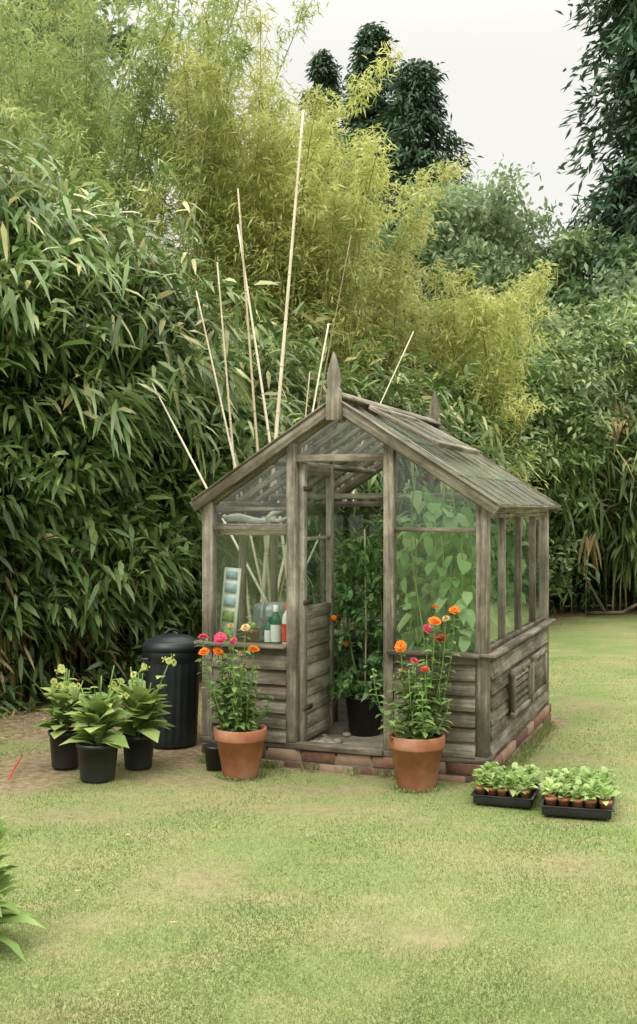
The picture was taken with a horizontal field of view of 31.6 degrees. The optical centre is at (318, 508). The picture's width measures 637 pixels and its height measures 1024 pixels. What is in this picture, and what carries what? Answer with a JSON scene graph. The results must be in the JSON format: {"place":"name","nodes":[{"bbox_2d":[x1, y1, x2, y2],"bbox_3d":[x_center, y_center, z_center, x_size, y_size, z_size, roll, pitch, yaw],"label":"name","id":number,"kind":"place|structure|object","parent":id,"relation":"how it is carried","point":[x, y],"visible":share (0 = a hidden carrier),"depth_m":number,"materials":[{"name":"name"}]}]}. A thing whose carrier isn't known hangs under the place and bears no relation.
{"place":"outdoors","nodes":[
{"label":"outdoors","id":0,"kind":"place"},
{"bbox_2d":[0,0,630,309],"label":"sky","id":1,"kind":"structure","parent":0,"point":[506,60],"materials":[{"name":"white"}]},
{"bbox_2d":[0,604,636,1023],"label":"lawn","id":2,"kind":"structure","parent":0,"point":[272,892],"depth_m":4.74,"materials":[{"name":"green plant"}]},
{"bbox_2d":[7,755,22,779],"bbox_3d":[-1.815,1.550,6.750,0.010,0.039,0.503,0,0,-6],"label":"plant stake","id":3,"kind":"object","parent":2,"relation":"on","point":[15,767],"visible":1,"depth_m":6.72,"materials":[{"name":"red plastic"}]},
{"bbox_2d":[0,816,50,962],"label":"border plant","id":4,"kind":"object","parent":2,"relation":"on","point":[10,912],"visible":1,"depth_m":4.09,"materials":[{"name":"green plant"}]},
{"bbox_2d":[29,664,89,768],"bbox_3d":[-1.584,1.277,6.889,0.514,0.605,0.391,0,0,18],"label":"potted nicotiana","id":5,"kind":"object","parent":2,"relation":"on","point":[64,701],"visible":0.95,"depth_m":6.84,"materials":[{"name":"green plant"}]},
{"bbox_2d":[60,665,137,782],"bbox_3d":[-1.291,1.244,6.575,0.440,0.672,0.491,0,0,0],"label":"potted nicotiana","id":6,"kind":"object","parent":2,"relation":"on","point":[97,758],"visible":1,"depth_m":6.51,"materials":[{"name":"green plant"}]},
{"bbox_2d":[0,0,204,242],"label":"deciduous tree","id":7,"kind":"object","parent":2,"relation":"on","point":[118,34],"visible":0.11,"depth_m":19.39,"materials":[{"name":"green plant"}]},
{"bbox_2d":[112,654,176,769],"bbox_3d":[-1.105,1.232,6.890,0.488,0.697,0.561,0,0,0],"label":"potted nicotiana","id":8,"kind":"object","parent":2,"relation":"on","point":[140,733],"visible":0.94,"depth_m":6.82,"materials":[{"name":"green plant"}]},
{"bbox_2d":[0,0,328,348],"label":"green bamboo","id":9,"kind":"object","parent":2,"relation":"on","point":[75,151],"visible":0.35,"depth_m":12.38,"materials":[{"name":"green plant"}]},
{"bbox_2d":[138,628,201,748],"bbox_3d":[-0.980,1.193,7.560,0.408,0.774,0.408,0,0,19],"label":"dustbin","id":10,"kind":"object","parent":2,"relation":"on","point":[180,690],"visible":0.83,"depth_m":7.41,"materials":[{"name":"plastic"}]},
{"bbox_2d":[150,381,267,601],"bbox_3d":[-0.595,0.297,8.262,1.658,2.579,0.090,0,0,29],"label":"bamboo cane","id":11,"kind":"object","parent":2,"relation":"on","point":[237,546],"visible":0.36,"depth_m":8.40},
{"bbox_2d":[203,742,221,770],"bbox_3d":[-0.620,1.508,6.830,0.160,0.145,0.160,0,0,0],"label":"plant pot","id":12,"kind":"object","parent":2,"relation":"on","point":[212,758],"visible":0.67,"depth_m":6.77,"materials":[{"name":"black plastic"}]},
{"bbox_2d":[196,291,265,599],"bbox_3d":[-0.575,-0.062,8.541,1.003,3.292,0.029,0,0,38],"label":"bamboo cane","id":13,"kind":"object","parent":2,"relation":"on","point":[251,540],"visible":0.61,"depth_m":8.64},
{"bbox_2d":[216,262,251,622],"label":"bamboo cane","id":14,"kind":"object","parent":2,"relation":"on","point":[232,444],"visible":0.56,"depth_m":8.77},
{"bbox_2d":[195,623,274,779],"bbox_3d":[-0.449,1.127,6.671,0.530,0.907,0.332,0,0,-42],"label":"potted zinnia","id":15,"kind":"object","parent":2,"relation":"on","point":[240,739],"visible":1,"depth_m":6.59,"materials":[{"name":"plant"}]},
{"bbox_2d":[237,188,269,601],"bbox_3d":[-0.475,-0.496,8.800,0.050,4.156,0.646,0,0,-37],"label":"bamboo cane","id":16,"kind":"object","parent":2,"relation":"on","point":[257,450],"visible":0.67,"depth_m":8.85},
{"bbox_2d":[237,225,285,575],"bbox_3d":[-0.382,-0.373,8.984,0.046,3.912,0.787,0,0,-44],"label":"bamboo cane","id":17,"kind":"object","parent":2,"relation":"on","point":[268,432],"visible":0.53,"depth_m":9.06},
{"bbox_2d":[0,107,525,718],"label":"broadleaf bamboo hedge","id":18,"kind":"object","parent":2,"relation":"on","point":[100,533],"visible":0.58,"depth_m":9.21,"materials":[{"name":"green plant"}]},
{"bbox_2d":[260,110,303,601],"bbox_3d":[-0.322,-0.824,8.926,0.046,4.813,0.608,0,0,40],"label":"bamboo cane","id":19,"kind":"object","parent":2,"relation":"on","point":[264,575],"visible":0.57,"depth_m":8.98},
{"bbox_2d":[278,323,328,589],"bbox_3d":[-0.240,-0.013,9.366,0.035,3.197,1.120,0,0,35],"label":"bamboo cane","id":20,"kind":"object","parent":2,"relation":"on","point":[281,572],"visible":0.31,"depth_m":9.66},
{"bbox_2d":[301,372,309,450],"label":"bamboo cane","id":21,"kind":"object","parent":2,"relation":"on","point":[307,398],"visible":0.17,"depth_m":9.57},
{"bbox_2d":[278,235,351,601],"bbox_3d":[-0.116,-0.424,9.748,0.985,4.014,0.054,0,0,-36],"label":"bamboo cane","id":22,"kind":"object","parent":2,"relation":"on","point":[322,381],"visible":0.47,"depth_m":9.89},
{"bbox_2d":[289,48,348,325],"bbox_3d":[0.249,-5.564,31.102,3.543,14.287,4.236,0,0,-15],"label":"conifer tree","id":23,"kind":"object","parent":2,"relation":"on","point":[323,70],"visible":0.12,"depth_m":30.81,"materials":[{"name":"green plant"}]},
{"bbox_2d":[122,0,531,488],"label":"golden bamboo","id":24,"kind":"object","parent":2,"relation":"on","point":[320,249],"visible":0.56,"depth_m":12.63,"materials":[{"name":"green plant"}]},
{"bbox_2d":[307,331,413,564],"bbox_3d":[0.131,-0.028,9.869,1.904,3.228,0.026,0,0,-38],"label":"bamboo cane","id":25,"kind":"object","parent":2,"relation":"on","point":[312,551],"visible":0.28,"depth_m":10.23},
{"bbox_2d":[326,21,409,267],"bbox_3d":[0.909,-5.465,28.857,5.503,14.090,5.629,0,0,0],"label":"conifer tree","id":26,"kind":"object","parent":2,"relation":"on","point":[369,36],"visible":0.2,"depth_m":28.66,"materials":[{"name":"green plant"}]},
{"bbox_2d":[189,351,560,782],"bbox_3d":[0.518,0.348,7.806,1.964,2.563,2.386,0,0,21],"label":"greenhouse","id":27,"kind":"object","parent":2,"relation":"on","point":[509,686],"visible":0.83,"depth_m":6.96,"materials":[{"name":"wood"}]},
{"bbox_2d":[219,567,241,640],"bbox_3d":[-0.565,0.624,7.175,0.145,0.496,0.050,0,0,21],"label":"seed growing guide","id":28,"kind":"object","parent":27,"relation":"on","point":[230,595],"visible":0.86,"depth_m":7.17,"materials":[{"name":"white paper"}]},
{"bbox_2d":[243,622,259,642],"bbox_3d":[-0.411,0.798,7.190,0.133,0.144,0.154,0,0,-36],"label":"potted seedling","id":29,"kind":"object","parent":27,"relation":"on","point":[254,629],"visible":0.7,"depth_m":7.16,"materials":[{"name":"ceramic"}]},
{"bbox_2d":[221,511,285,523],"bbox_3d":[-0.410,0.052,7.135,0.466,0.100,0.052,0,0,22],"label":"fleece","id":30,"kind":"object","parent":27,"relation":"on","point":[270,517],"visible":0.91,"depth_m":7.12,"materials":[{"name":"white fabric"}]},
{"bbox_2d":[264,616,270,642],"bbox_3d":[-0.316,0.778,7.156,0.057,0.180,0.057,0,0,0],"label":"bottle","id":31,"kind":"object","parent":27,"relation":"on","point":[267,632],"visible":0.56,"depth_m":7.13,"materials":[{"name":"green glass"}]},
{"bbox_2d":[253,590,285,641],"bbox_3d":[-0.279,0.713,7.539,0.250,0.315,0.519,0,0,21],"label":"glass cloche","id":32,"kind":"object","parent":27,"relation":"on","point":[263,610],"visible":0.47,"depth_m":7.35,"materials":[{"name":"glass"}]},
{"bbox_2d":[270,605,280,643],"bbox_3d":[-0.268,0.738,7.084,0.069,0.260,0.069,0,0,0],"label":"green bottle","id":33,"kind":"object","parent":27,"relation":"on","point":[275,629],"visible":0.81,"depth_m":7.06,"materials":[{"name":"glass"}]},
{"bbox_2d":[282,602,285,643],"bbox_3d":[-0.196,0.728,7.036,0.065,0.280,0.065,0,0,0],"label":"white bottle","id":34,"kind":"object","parent":27,"relation":"on","point":[284,629],"visible":0.36,"depth_m":7.01,"materials":[{"name":"plastic"}]},
{"bbox_2d":[299,464,333,740],"bbox_3d":[-0.010,0.583,7.175,0.036,1.705,0.548,0,0,21],"label":"door","id":35,"kind":"structure","parent":27,"relation":"in","point":[316,626],"depth_m":7.12,"materials":[{"name":"wood"}]},
{"bbox_2d":[310,732,350,743],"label":"rubble stones","id":36,"kind":"object","parent":27,"relation":"on","point":[325,738],"visible":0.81,"depth_m":6.96,"materials":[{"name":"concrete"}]},
{"bbox_2d":[324,529,418,736],"bbox_3d":[0.302,0.810,7.480,0.704,1.350,0.616,0,0,25],"label":"tomato plant","id":37,"kind":"object","parent":27,"relation":"on","point":[363,710],"visible":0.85,"depth_m":7.41,"materials":[{"name":"green plant"}]},
{"bbox_2d":[354,491,432,684],"bbox_3d":[0.556,0.685,7.593,0.678,1.600,0.558,0,0,-34],"label":"tomato plant","id":38,"kind":"object","parent":27,"relation":"on","point":[404,505],"visible":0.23,"depth_m":7.56,"materials":[{"name":"green plant"}]},
{"bbox_2d":[363,480,430,672],"bbox_3d":[0.622,0.635,8.525,0.633,1.700,0.657,0,0,22],"label":"tomato plant","id":39,"kind":"object","parent":27,"relation":"on","point":[379,531],"visible":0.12,"depth_m":8.50,"materials":[{"name":"green plant"}]},
{"bbox_2d":[397,481,459,643],"bbox_3d":[0.793,0.635,8.248,0.663,1.700,0.704,0,0,0],"label":"tomato plant","id":40,"kind":"object","parent":27,"relation":"on","point":[437,488],"visible":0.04,"depth_m":8.16,"materials":[{"name":"green plant"}]},
{"bbox_2d":[397,470,528,740],"bbox_3d":[0.939,0.661,7.673,0.759,1.798,1.983,0,0,20],"label":"cucumber vine","id":41,"kind":"object","parent":27,"relation":"attached to","point":[448,587],"visible":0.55,"depth_m":6.99,"materials":[{"name":"green plant"}]},
{"bbox_2d":[368,605,460,791],"bbox_3d":[0.547,1.065,6.329,0.445,1.029,0.530,0,0,26],"label":"potted zinnia","id":42,"kind":"object","parent":2,"relation":"on","point":[417,747],"visible":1,"depth_m":6.31,"materials":[{"name":"plant"}]},
{"bbox_2d":[351,58,484,266],"bbox_3d":[2.535,-4.822,28.078,6.228,12.803,6.496,0,0,0],"label":"conifer tree","id":43,"kind":"object","parent":2,"relation":"on","point":[417,102],"visible":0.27,"depth_m":27.66,"materials":[{"name":"green plant"}]},
{"bbox_2d":[350,215,496,339],"bbox_3d":[1.487,-2.044,22.051,4.673,7.280,3.888,0,0,43],"label":"deciduous tree","id":44,"kind":"object","parent":2,"relation":"on","point":[480,277],"visible":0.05,"depth_m":21.55,"materials":[{"name":"green plant"}]},
{"bbox_2d":[337,256,565,568],"bbox_3d":[1.621,-0.844,14.741,3.053,4.848,3.012,0,0,0],"label":"golden bamboo","id":45,"kind":"object","parent":2,"relation":"on","point":[445,314],"visible":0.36,"depth_m":13.88,"materials":[{"name":"green plant"}]},
{"bbox_2d":[379,153,556,334],"bbox_3d":[3.034,-2.957,24.063,4.309,9.102,4.168,0,0,0],"label":"deciduous tree","id":46,"kind":"object","parent":2,"relation":"on","point":[467,218],"visible":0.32,"depth_m":23.38,"materials":[{"name":"green plant"}]},
{"bbox_2d":[346,285,636,617],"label":"shrub hedge","id":47,"kind":"object","parent":2,"relation":"on","point":[556,372],"visible":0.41,"depth_m":16.05,"materials":[{"name":"green plant"}]},
{"bbox_2d":[425,182,562,293],"bbox_3d":[4.002,-2.961,26.162,4.012,9.108,4.334,0,0,0],"label":"deciduous tree","id":48,"kind":"object","parent":2,"relation":"on","point":[531,255],"visible":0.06,"depth_m":25.24,"materials":[{"name":"green plant"}]},
{"bbox_2d":[467,761,542,807],"bbox_3d":[1.021,1.491,6.137,0.404,0.173,0.445,0,0,18],"label":"seed tray","id":49,"kind":"object","parent":2,"relation":"on","point":[514,785],"visible":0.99,"depth_m":6.02,"materials":[{"name":"green plant"}]},
{"bbox_2d":[517,218,636,338],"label":"deciduous tree","id":50,"kind":"object","parent":2,"relation":"on","point":[572,253],"visible":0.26,"depth_m":22.65,"materials":[{"name":"green plant"}]},
{"bbox_2d":[522,360,636,613],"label":"bamboo clump","id":51,"kind":"object","parent":2,"relation":"on","point":[625,533],"visible":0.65,"depth_m":16.45,"materials":[{"name":"green plant"}]},
{"bbox_2d":[538,766,620,818],"bbox_3d":[1.383,1.488,5.968,0.438,0.178,0.566,0,0,15],"label":"seed tray","id":52,"kind":"object","parent":2,"relation":"on","point":[585,792],"visible":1,"depth_m":5.81,"materials":[{"name":"green plant"}]},
{"bbox_2d":[544,0,636,298],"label":"conifer tree","id":53,"kind":"object","parent":2,"relation":"on","point":[618,204],"visible":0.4,"depth_m":23.80,"materials":[{"name":"green plant"}]},
{"bbox_2d":[572,258,636,338],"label":"deciduous tree","id":54,"kind":"object","parent":2,"relation":"on","point":[616,285],"visible":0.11,"depth_m":21.25,"materials":[{"name":"green plant"}]},
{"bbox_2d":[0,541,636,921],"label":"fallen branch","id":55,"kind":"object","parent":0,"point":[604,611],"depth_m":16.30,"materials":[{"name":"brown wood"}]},
{"bbox_2d":[334,613,340,628],"bbox_3d":[0.116,0.801,8.173,0.168,0.138,0.163,0,0,44],"label":"potted seedling","id":56,"kind":"object","parent":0,"point":[338,617],"visible":0.17,"depth_m":8.13,"materials":[{"name":"plant"}]}
]}

